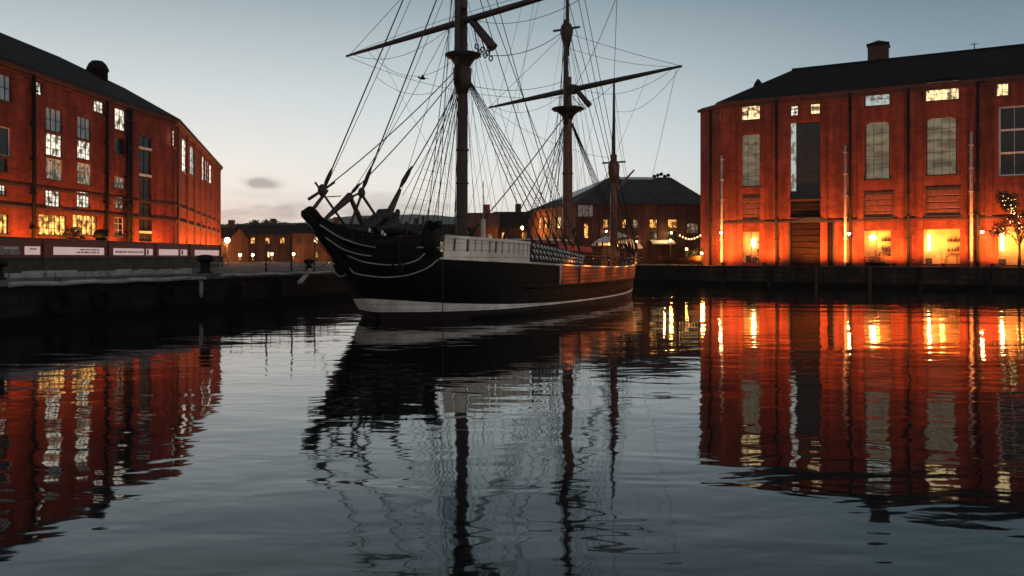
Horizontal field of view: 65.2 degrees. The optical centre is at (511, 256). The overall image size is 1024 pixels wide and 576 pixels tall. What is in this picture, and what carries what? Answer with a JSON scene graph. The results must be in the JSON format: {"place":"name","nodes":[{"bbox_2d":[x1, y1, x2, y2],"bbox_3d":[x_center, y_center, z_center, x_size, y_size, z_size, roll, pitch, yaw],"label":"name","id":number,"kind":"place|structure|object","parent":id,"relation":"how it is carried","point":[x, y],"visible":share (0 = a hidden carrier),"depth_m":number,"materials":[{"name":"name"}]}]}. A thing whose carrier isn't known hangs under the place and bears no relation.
{"place":"outdoors","nodes":[
{"label":"outdoors","id":0,"kind":"place"},
{"bbox_2d":[221,222,302,226],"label":"wooded bank","id":1,"kind":"structure","parent":0,"point":[226,225],"depth_m":326.78,"materials":[{"name":"green plant"}]},
{"bbox_2d":[249,220,259,224],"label":"tree","id":2,"kind":"object","parent":1,"relation":"on","point":[255,222],"visible":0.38,"depth_m":298.33,"materials":[{"name":"green plant"}]},
{"bbox_2d":[259,219,279,224],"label":"tree","id":3,"kind":"object","parent":1,"relation":"on","point":[266,221],"visible":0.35,"depth_m":297.99,"materials":[{"name":"green plant"}]},
{"bbox_2d":[301,214,455,234],"bbox_3d":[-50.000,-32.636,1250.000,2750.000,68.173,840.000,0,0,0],"label":"hill","id":4,"kind":"structure","parent":0,"point":[347,219],"depth_m":1187.94,"materials":[{"name":"grey"}]},
{"bbox_2d":[0,284,1023,575],"bbox_3d":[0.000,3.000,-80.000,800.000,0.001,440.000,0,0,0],"label":"water","id":5,"kind":"structure","parent":0,"point":[700,430],"depth_m":13.14,"materials":[{"name":"black liquid"}]},
{"bbox_2d":[301,0,681,322],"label":"tall ship","id":6,"kind":"object","parent":5,"relation":"on","point":[386,274],"visible":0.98,"depth_m":41.87,"materials":[{"name":"black wood"}]},
{"bbox_2d":[0,0,1023,223],"label":"sky","id":7,"kind":"structure","parent":0,"point":[271,89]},
{"bbox_2d":[90,262,1002,274],"bbox_3d":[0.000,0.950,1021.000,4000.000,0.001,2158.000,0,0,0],"label":"ground","id":8,"kind":"structure","parent":0,"point":[326,266],"depth_m":74.69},
{"bbox_2d":[59,226,84,239],"bbox_3d":[-29.087,-0.534,52.966,1.279,2.978,2.270,0,0,0],"label":"shrub","id":9,"kind":"object","parent":8,"relation":"on","point":[73,232],"visible":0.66,"depth_m":52.65,"materials":[{"name":"green plant"}]},
{"bbox_2d":[93,229,108,240],"bbox_3d":[-29.298,-0.510,57.000,0.980,2.920,0.955,0,0,0],"label":"shrub","id":10,"kind":"object","parent":8,"relation":"on","point":[100,234],"visible":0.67,"depth_m":56.67,"materials":[{"name":"green plant"}]},
{"bbox_2d":[0,32,222,258],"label":"brick warehouse","id":11,"kind":"structure","parent":8,"relation":"on","point":[90,149],"depth_m":58.90,"materials":[{"name":"red brick"}]},
{"bbox_2d":[0,185,7,196],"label":"window","id":12,"kind":"structure","parent":11,"relation":"in","point":[2,187],"depth_m":48.89,"materials":[{"name":"grey glass"}]},
{"bbox_2d":[0,157,9,174],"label":"window","id":13,"kind":"structure","parent":11,"relation":"in","point":[3,161],"depth_m":49.02,"materials":[{"name":"glass"}]},
{"bbox_2d":[0,213,10,235],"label":"window","id":14,"kind":"structure","parent":11,"relation":"in","point":[3,217],"depth_m":49.04,"materials":[{"name":"yellow glass"}]},
{"bbox_2d":[0,126,12,158],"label":"window","id":15,"kind":"structure","parent":11,"relation":"in","point":[4,132],"depth_m":49.12,"materials":[{"name":"glass"}]},
{"bbox_2d":[0,73,13,104],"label":"window","id":16,"kind":"structure","parent":11,"relation":"in","point":[5,80],"depth_m":49.20,"materials":[{"name":"grey glass"}]},
{"bbox_2d":[37,82,43,97],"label":"window","id":17,"kind":"structure","parent":11,"relation":"in","point":[39,85],"depth_m":52.44,"materials":[{"name":"grey glass"}]},
{"bbox_2d":[38,214,64,237],"bbox_3d":[-30.831,-2.075,53.661,0.230,1.504,3.096,0,0,3],"label":"window","id":18,"kind":"structure","parent":11,"relation":"in","point":[49,225],"depth_m":53.58,"materials":[{"name":"yellow glass"}]},
{"bbox_2d":[45,191,61,208],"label":"window","id":19,"kind":"structure","parent":11,"relation":"in","point":[52,198],"depth_m":53.80,"materials":[{"name":"grey glass"}]},
{"bbox_2d":[45,106,63,135],"bbox_3d":[-30.821,-9.146,53.837,0.230,1.695,1.897,0,0,3],"label":"window","id":20,"kind":"structure","parent":11,"relation":"in","point":[53,116],"depth_m":53.91,"materials":[{"name":"grey glass"}]},
{"bbox_2d":[45,132,63,159],"bbox_3d":[-30.821,-7.444,53.837,0.230,1.625,1.897,0,0,3],"label":"window","id":21,"kind":"structure","parent":11,"relation":"in","point":[53,142],"depth_m":53.91,"materials":[{"name":"grey glass"}]},
{"bbox_2d":[45,158,63,182],"bbox_3d":[-30.821,-5.835,53.837,0.230,1.510,1.897,0,0,3],"label":"window","id":22,"kind":"structure","parent":11,"relation":"in","point":[53,167],"depth_m":53.91,"materials":[{"name":"grey glass"}]},
{"bbox_2d":[76,191,91,209],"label":"window","id":23,"kind":"structure","parent":11,"relation":"in","point":[82,201],"depth_m":57.15,"materials":[{"name":"grey glass"}]},
{"bbox_2d":[73,214,95,236],"bbox_3d":[-30.625,-2.211,57.378,0.230,1.576,3.097,0,0,3],"label":"window","id":24,"kind":"structure","parent":11,"relation":"in","point":[87,223],"depth_m":57.57,"materials":[{"name":"yellow glass"}]},
{"bbox_2d":[77,115,92,142],"bbox_3d":[-30.638,-9.139,57.251,0.230,1.696,1.790,0,0,3],"label":"window","id":25,"kind":"structure","parent":11,"relation":"in","point":[83,124],"depth_m":57.33,"materials":[{"name":"grey glass"}]},
{"bbox_2d":[77,139,92,162],"bbox_3d":[-30.638,-7.563,57.251,0.230,1.450,1.790,0,0,3],"label":"window","id":26,"kind":"structure","parent":11,"relation":"in","point":[83,147],"depth_m":57.33,"materials":[{"name":"grey glass"}]},
{"bbox_2d":[77,162,92,186],"bbox_3d":[-30.638,-5.876,57.251,0.230,1.622,1.790,0,0,3],"label":"window","id":27,"kind":"structure","parent":11,"relation":"in","point":[83,170],"depth_m":57.33,"materials":[{"name":"grey glass"}]},
{"bbox_2d":[93,100,104,115],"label":"window","id":28,"kind":"structure","parent":11,"relation":"in","point":[98,106],"depth_m":59.16,"materials":[{"name":"grey glass"}]},
{"bbox_2d":[114,217,124,237],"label":"window","id":29,"kind":"structure","parent":11,"relation":"in","point":[118,221],"depth_m":61.84,"materials":[{"name":"glass"}]},
{"bbox_2d":[114,108,125,132],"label":"window","id":30,"kind":"structure","parent":11,"relation":"in","point":[119,114],"depth_m":61.97,"materials":[{"name":"grey glass"}]},
{"bbox_2d":[114,137,125,156],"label":"window","id":31,"kind":"structure","parent":11,"relation":"in","point":[119,143],"depth_m":62.05,"materials":[{"name":"glass"}]},
{"bbox_2d":[114,177,125,189],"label":"window","id":32,"kind":"structure","parent":11,"relation":"in","point":[119,182],"depth_m":61.99,"materials":[{"name":"grey glass"}]},
{"bbox_2d":[114,196,125,210],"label":"window","id":33,"kind":"structure","parent":11,"relation":"in","point":[118,203],"depth_m":61.90,"materials":[{"name":"grey glass"}]},
{"bbox_2d":[139,135,150,241],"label":"window","id":34,"kind":"structure","parent":11,"relation":"in","point":[144,141],"depth_m":65.44,"materials":[{"name":"black glass"}]},
{"bbox_2d":[182,138,186,174],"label":"window","id":35,"kind":"structure","parent":11,"relation":"in","point":[183,141],"depth_m":75.04,"materials":[{"name":"grey glass"}]},
{"bbox_2d":[190,146,194,177],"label":"window","id":36,"kind":"structure","parent":11,"relation":"in","point":[191,149],"depth_m":80.35,"materials":[{"name":"grey glass"}]},
{"bbox_2d":[202,156,204,182],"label":"window","id":37,"kind":"structure","parent":11,"relation":"in","point":[202,156],"depth_m":89.13,"materials":[{"name":"grey glass"}]},
{"bbox_2d":[209,164,212,185],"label":"window","id":38,"kind":"structure","parent":11,"relation":"in","point":[209,164],"depth_m":95.59,"materials":[{"name":"grey glass"}]},
{"bbox_2d":[0,257,223,273],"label":"retaining wall","id":39,"kind":"structure","parent":8,"relation":"on","point":[21,264],"depth_m":52.68,"materials":[{"name":"concrete"}]},
{"bbox_2d":[0,236,220,256],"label":"hoarding","id":40,"kind":"object","parent":39,"relation":"on","point":[28,247],"visible":0.98,"depth_m":52.73,"materials":[{"name":"wood"}]},
{"bbox_2d":[0,270,320,328],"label":"quay wall","id":41,"kind":"structure","parent":8,"relation":"on","point":[23,306],"depth_m":40.53,"materials":[{"name":"stone"}]},
{"bbox_2d":[0,259,8,279],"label":"bollard","id":42,"kind":"object","parent":41,"relation":"on","point":[4,263],"visible":1,"depth_m":33.33,"materials":[{"name":"black metal"}]},
{"bbox_2d":[4,271,42,277],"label":"stone block","id":43,"kind":"structure","parent":41,"relation":"on","point":[30,274],"depth_m":34.85,"materials":[{"name":"grey stone"}]},
{"bbox_2d":[46,278,72,316],"bbox_3d":[-20.191,1.829,35.713,0.322,1.728,1.286,0,0,20],"label":"tyre fender","id":44,"kind":"object","parent":41,"relation":"hanging from","point":[50,301],"visible":1,"depth_m":35.59,"materials":[{"name":"rubber"}]},
{"bbox_2d":[43,270,105,276],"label":"stone block","id":45,"kind":"structure","parent":41,"relation":"on","point":[62,273],"depth_m":36.86,"materials":[{"name":"grey stone"}]},
{"bbox_2d":[91,277,110,310],"bbox_3d":[-19.431,1.778,37.836,0.270,1.624,1.079,0,0,20],"label":"tyre fender","id":46,"kind":"object","parent":41,"relation":"hanging from","point":[94,298],"visible":1,"depth_m":37.74,"materials":[{"name":"rubber"}]},
{"bbox_2d":[7,276,206,286],"bbox_3d":[-18.953,1.170,38.785,0.220,0.268,11.675,0,0,20],"label":"fender pole","id":47,"kind":"object","parent":41,"relation":"attached to","point":[65,283],"visible":1,"depth_m":37.43,"materials":[{"name":"wood"}]},
{"bbox_2d":[106,268,191,275],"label":"stone block","id":48,"kind":"structure","parent":41,"relation":"on","point":[146,271],"depth_m":41.27,"materials":[{"name":"grey stone"}]},
{"bbox_2d":[158,275,175,305],"bbox_3d":[-18.009,1.768,41.803,0.286,1.605,1.141,0,0,20],"label":"tyre fender","id":49,"kind":"object","parent":41,"relation":"hanging from","point":[163,289],"visible":1,"depth_m":41.69,"materials":[{"name":"rubber"}]},
{"bbox_2d":[199,280,202,297],"bbox_3d":[-17.219,1.674,44.228,0.287,1.152,0.211,0,0,19],"label":"standing pipe","id":50,"kind":"object","parent":41,"relation":"attached to","point":[200,288],"visible":0.75,"depth_m":44.12,"materials":[{"name":"grey metal"}]},
{"bbox_2d":[196,255,213,272],"bbox_3d":[-17.363,0.412,45.298,0.950,1.075,0.926,0,0,0],"label":"bollard","id":51,"kind":"object","parent":41,"relation":"on","point":[205,260],"visible":0.92,"depth_m":45.05,"materials":[{"name":"black metal"}]},
{"bbox_2d":[230,276,242,299],"bbox_3d":[-16.161,1.742,46.961,0.260,1.553,1.037,0,0,20],"label":"tyre fender","id":52,"kind":"object","parent":41,"relation":"hanging from","point":[232,291],"visible":1,"depth_m":46.85,"materials":[{"name":"rubber"}]},
{"bbox_2d":[220,270,334,276],"bbox_3d":[-14.400,1.070,51.699,0.180,0.230,12.865,0,0,20],"label":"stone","id":53,"kind":"object","parent":41,"relation":"attached to","point":[273,273],"visible":0.91,"depth_m":50.28,"materials":[{"name":"grey stone"}]},
{"bbox_2d":[273,272,283,294],"bbox_3d":[-14.794,1.707,50.777,0.250,1.483,0.996,0,0,20],"label":"tyre fender","id":54,"kind":"object","parent":41,"relation":"hanging from","point":[275,285],"visible":1,"depth_m":50.65,"materials":[{"name":"rubber"}]},
{"bbox_2d":[297,268,312,283],"bbox_3d":[-13.771,1.275,53.249,0.300,0.964,2.622,0,0,2],"label":"gangplank","id":55,"kind":"object","parent":41,"relation":"attached to","point":[302,278],"visible":1,"depth_m":52.82,"materials":[{"name":"grey wood"}]},
{"bbox_2d":[304,259,313,269],"bbox_3d":[-13.904,0.541,54.805,0.722,0.817,0.704,0,0,0],"label":"bollard","id":56,"kind":"object","parent":41,"relation":"on","point":[308,261],"visible":0.84,"depth_m":54.61,"materials":[{"name":"black metal"}]},
{"bbox_2d":[224,236,229,261],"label":"street lamp","id":57,"kind":"object","parent":8,"relation":"on","point":[227,239],"visible":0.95,"depth_m":135.68,"materials":[{"name":"white glass"}]},
{"bbox_2d":[221,220,249,261],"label":"brick house","id":58,"kind":"structure","parent":8,"relation":"on","point":[234,247],"depth_m":143.51,"materials":[{"name":"brown brick"}]},
{"bbox_2d":[236,219,294,261],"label":"brick terrace","id":59,"kind":"structure","parent":8,"relation":"on","point":[277,238],"depth_m":158.00,"materials":[{"name":"brown brick"}]},
{"bbox_2d":[250,238,254,243],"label":"window","id":60,"kind":"structure","parent":59,"relation":"in","point":[252,240],"depth_m":158.13,"materials":[{"name":"yellow glass"}]},
{"bbox_2d":[265,241,266,270],"bbox_3d":[-15.921,-0.050,51.802,0.157,2.003,0.130,0,0,22],"label":"mooring post","id":61,"kind":"object","parent":8,"relation":"on","point":[266,258],"visible":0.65,"depth_m":51.76,"materials":[{"name":"black metal"}]},
{"bbox_2d":[210,262,332,272],"bbox_3d":[-15.156,0.645,52.199,0.070,0.610,13.343,0,0,20],"label":"railing","id":62,"kind":"object","parent":8,"relation":"on","point":[251,267],"visible":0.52,"depth_m":50.38,"materials":[{"name":"metal"}]},
{"bbox_2d":[290,234,292,270],"bbox_3d":[-14.993,-0.300,54.392,0.157,2.502,0.130,0,0,22],"label":"mooring post","id":63,"kind":"object","parent":8,"relation":"on","point":[291,251],"visible":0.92,"depth_m":54.35,"materials":[{"name":"black metal"}]},
{"bbox_2d":[313,242,315,269],"bbox_3d":[-14.070,-0.050,56.976,0.157,2.003,0.130,0,0,-22],"label":"mooring post","id":64,"kind":"object","parent":8,"relation":"on","point":[314,254],"visible":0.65,"depth_m":56.92,"materials":[{"name":"black metal"}]},
{"bbox_2d":[290,217,362,261],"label":"brick terrace","id":65,"kind":"structure","parent":8,"relation":"on","point":[304,240],"depth_m":150.00,"materials":[{"name":"brown brick"}]},
{"bbox_2d":[297,251,301,257],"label":"window","id":66,"kind":"structure","parent":65,"relation":"in","point":[299,253],"depth_m":150.12,"materials":[{"name":"brown glass"}]},
{"bbox_2d":[297,237,301,242],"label":"window","id":67,"kind":"structure","parent":65,"relation":"in","point":[299,239],"depth_m":150.16,"materials":[{"name":"brown glass"}]},
{"bbox_2d":[321,270,351,299],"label":"quay wall","id":68,"kind":"structure","parent":8,"relation":"on","point":[333,286],"depth_m":57.02,"materials":[{"name":"stone"}]},
{"bbox_2d":[371,218,448,251],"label":"brick shed","id":69,"kind":"structure","parent":8,"relation":"on","point":[442,233],"depth_m":170.99,"materials":[{"name":"brown brick"}]},
{"bbox_2d":[440,241,443,251],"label":"window","id":70,"kind":"structure","parent":69,"relation":"in","point":[441,242],"depth_m":170.15,"materials":[{"name":"yellow"}]},
{"bbox_2d":[468,204,499,252],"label":"brick shed","id":71,"kind":"structure","parent":8,"relation":"on","point":[491,229],"depth_m":123.65,"materials":[{"name":"brown brick"}]},
{"bbox_2d":[493,204,528,238],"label":"brick house","id":72,"kind":"structure","parent":8,"relation":"on","point":[505,223],"depth_m":131.35,"materials":[{"name":"grey"}]},
{"bbox_2d":[594,236,609,245],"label":"parasol","id":73,"kind":"object","parent":8,"relation":"on","point":[600,242],"visible":0.28,"depth_m":94.19,"materials":[{"name":"beige fabric"}]},
{"bbox_2d":[526,172,699,263],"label":"market hall","id":74,"kind":"structure","parent":8,"relation":"on","point":[672,209],"depth_m":106.09,"materials":[{"name":"brown brick"}]},
{"bbox_2d":[557,217,560,227],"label":"window","id":75,"kind":"structure","parent":74,"relation":"in","point":[559,219],"depth_m":111.71,"materials":[{"name":"yellow glass"}]},
{"bbox_2d":[577,204,593,217],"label":"window","id":76,"kind":"structure","parent":74,"relation":"in","point":[584,207],"depth_m":105.31,"materials":[{"name":"grey glass"}]},
{"bbox_2d":[583,223,589,238],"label":"window","id":77,"kind":"structure","parent":74,"relation":"in","point":[586,231],"depth_m":105.34,"materials":[{"name":"yellow glass"}]},
{"bbox_2d":[633,219,636,227],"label":"window","id":78,"kind":"structure","parent":74,"relation":"in","point":[634,220],"depth_m":105.85,"materials":[{"name":"grey"}]},
{"bbox_2d":[650,219,656,227],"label":"window","id":79,"kind":"structure","parent":74,"relation":"in","point":[653,222],"depth_m":106.09,"materials":[{"name":"yellow glass"}]},
{"bbox_2d":[650,231,656,242],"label":"window","id":80,"kind":"structure","parent":74,"relation":"in","point":[653,234],"depth_m":106.06,"materials":[{"name":"glass"}]},
{"bbox_2d":[668,219,676,227],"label":"window","id":81,"kind":"structure","parent":74,"relation":"in","point":[672,223],"depth_m":106.27,"materials":[{"name":"yellow glass"}]},
{"bbox_2d":[668,231,676,242],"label":"window","id":82,"kind":"structure","parent":74,"relation":"in","point":[673,236],"depth_m":106.30,"materials":[{"name":"glass"}]},
{"bbox_2d":[687,223,697,233],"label":"window","id":83,"kind":"structure","parent":74,"relation":"in","point":[692,228],"depth_m":106.50,"materials":[{"name":"grey glass"}]},
{"bbox_2d":[604,232,632,242],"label":"parasol","id":84,"kind":"object","parent":8,"relation":"on","point":[607,240],"visible":0.27,"depth_m":93.03,"materials":[{"name":"beige fabric"}]},
{"bbox_2d":[621,241,642,248],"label":"parasol","id":85,"kind":"object","parent":8,"relation":"on","point":[639,246],"visible":0.2,"depth_m":96.34,"materials":[{"name":"beige fabric"}]},
{"bbox_2d":[633,265,701,284],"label":"quay wall","id":86,"kind":"structure","parent":8,"relation":"on","point":[672,274],"depth_m":86.99,"materials":[{"name":"stone"}]},
{"bbox_2d":[658,255,700,264],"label":"rowing boat","id":87,"kind":"object","parent":8,"relation":"on","point":[674,260],"visible":0.94,"depth_m":87.45,"materials":[{"name":"brown wood"}]},
{"bbox_2d":[681,248,695,264],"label":"bush","id":88,"kind":"object","parent":8,"relation":"on","point":[689,254],"visible":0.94,"depth_m":87.46,"materials":[{"name":"green plant"}]},
{"bbox_2d":[678,233,701,264],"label":"festoon","id":89,"kind":"object","parent":8,"relation":"on","point":[688,239],"visible":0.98,"depth_m":88.96,"materials":[{"name":"white glass"}]},
{"bbox_2d":[692,246,704,264],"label":"bush","id":90,"kind":"object","parent":8,"relation":"on","point":[698,250],"visible":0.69,"depth_m":89.39,"materials":[{"name":"green plant"}]},
{"bbox_2d":[697,40,1023,270],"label":"brick warehouse","id":91,"kind":"structure","parent":8,"relation":"on","point":[912,160],"depth_m":81.34,"materials":[{"name":"red brick"}]},
{"bbox_2d":[739,134,762,187],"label":"window","id":92,"kind":"structure","parent":91,"relation":"in","point":[751,142],"depth_m":86.73,"materials":[{"name":"grey glass"}]},
{"bbox_2d":[738,106,764,120],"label":"window","id":93,"kind":"structure","parent":91,"relation":"in","point":[750,113],"depth_m":86.69,"materials":[{"name":"yellow"}]},
{"bbox_2d":[789,105,798,116],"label":"window","id":94,"kind":"structure","parent":91,"relation":"in","point":[794,109],"depth_m":84.56,"materials":[{"name":"grey glass"}]},
{"bbox_2d":[809,103,820,114],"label":"window","id":95,"kind":"structure","parent":91,"relation":"in","point":[814,108],"depth_m":83.62,"materials":[{"name":"yellow glass"}]},
{"bbox_2d":[864,94,890,106],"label":"window","id":96,"kind":"structure","parent":91,"relation":"in","point":[876,100],"depth_m":80.75,"materials":[{"name":"grey glass"}]},
{"bbox_2d":[864,121,890,180],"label":"window","id":97,"kind":"structure","parent":91,"relation":"in","point":[877,134],"depth_m":80.79,"materials":[{"name":"grey glass"}]},
{"bbox_2d":[925,117,957,176],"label":"window","id":98,"kind":"structure","parent":91,"relation":"in","point":[941,132],"depth_m":78.03,"materials":[{"name":"grey glass"}]},
{"bbox_2d":[925,88,959,102],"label":"window","id":99,"kind":"structure","parent":91,"relation":"in","point":[944,94],"depth_m":77.98,"materials":[{"name":"yellow glass"}]},
{"bbox_2d":[995,84,1009,97],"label":"window","id":100,"kind":"structure","parent":91,"relation":"in","point":[1002,90],"depth_m":75.60,"materials":[{"name":"yellow glass"}]},
{"bbox_2d":[998,105,1023,177],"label":"window","id":101,"kind":"structure","parent":91,"relation":"in","point":[1011,118],"depth_m":75.17,"materials":[{"name":"glass"}]},
{"bbox_2d":[701,265,1023,290],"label":"quay wall","id":102,"kind":"structure","parent":8,"relation":"on","point":[977,278],"depth_m":76.51,"materials":[{"name":"grey stone"}]},
{"bbox_2d":[815,267,817,286],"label":"timber fender","id":103,"kind":"object","parent":102,"relation":"attached to","point":[816,276],"visible":0.64,"depth_m":78.64,"materials":[{"name":"wood"}]},
{"bbox_2d":[868,267,871,287],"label":"timber fender","id":104,"kind":"object","parent":102,"relation":"attached to","point":[869,277],"visible":0.64,"depth_m":76.14,"materials":[{"name":"wood"}]},
{"bbox_2d":[949,266,954,289],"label":"quay ladder","id":105,"kind":"object","parent":102,"relation":"attached to","point":[954,279],"visible":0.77,"depth_m":72.55,"materials":[{"name":"black metal"}]},
{"bbox_2d":[865,259,889,265],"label":"planter","id":106,"kind":"object","parent":8,"relation":"on","point":[874,263],"visible":0.99,"depth_m":79.18,"materials":[{"name":"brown wood"}]},
{"bbox_2d":[986,188,1023,266],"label":"ornamental tree","id":107,"kind":"object","parent":8,"relation":"on","point":[1006,199],"visible":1,"depth_m":73.01,"materials":[{"name":"green plant"}]}
]}

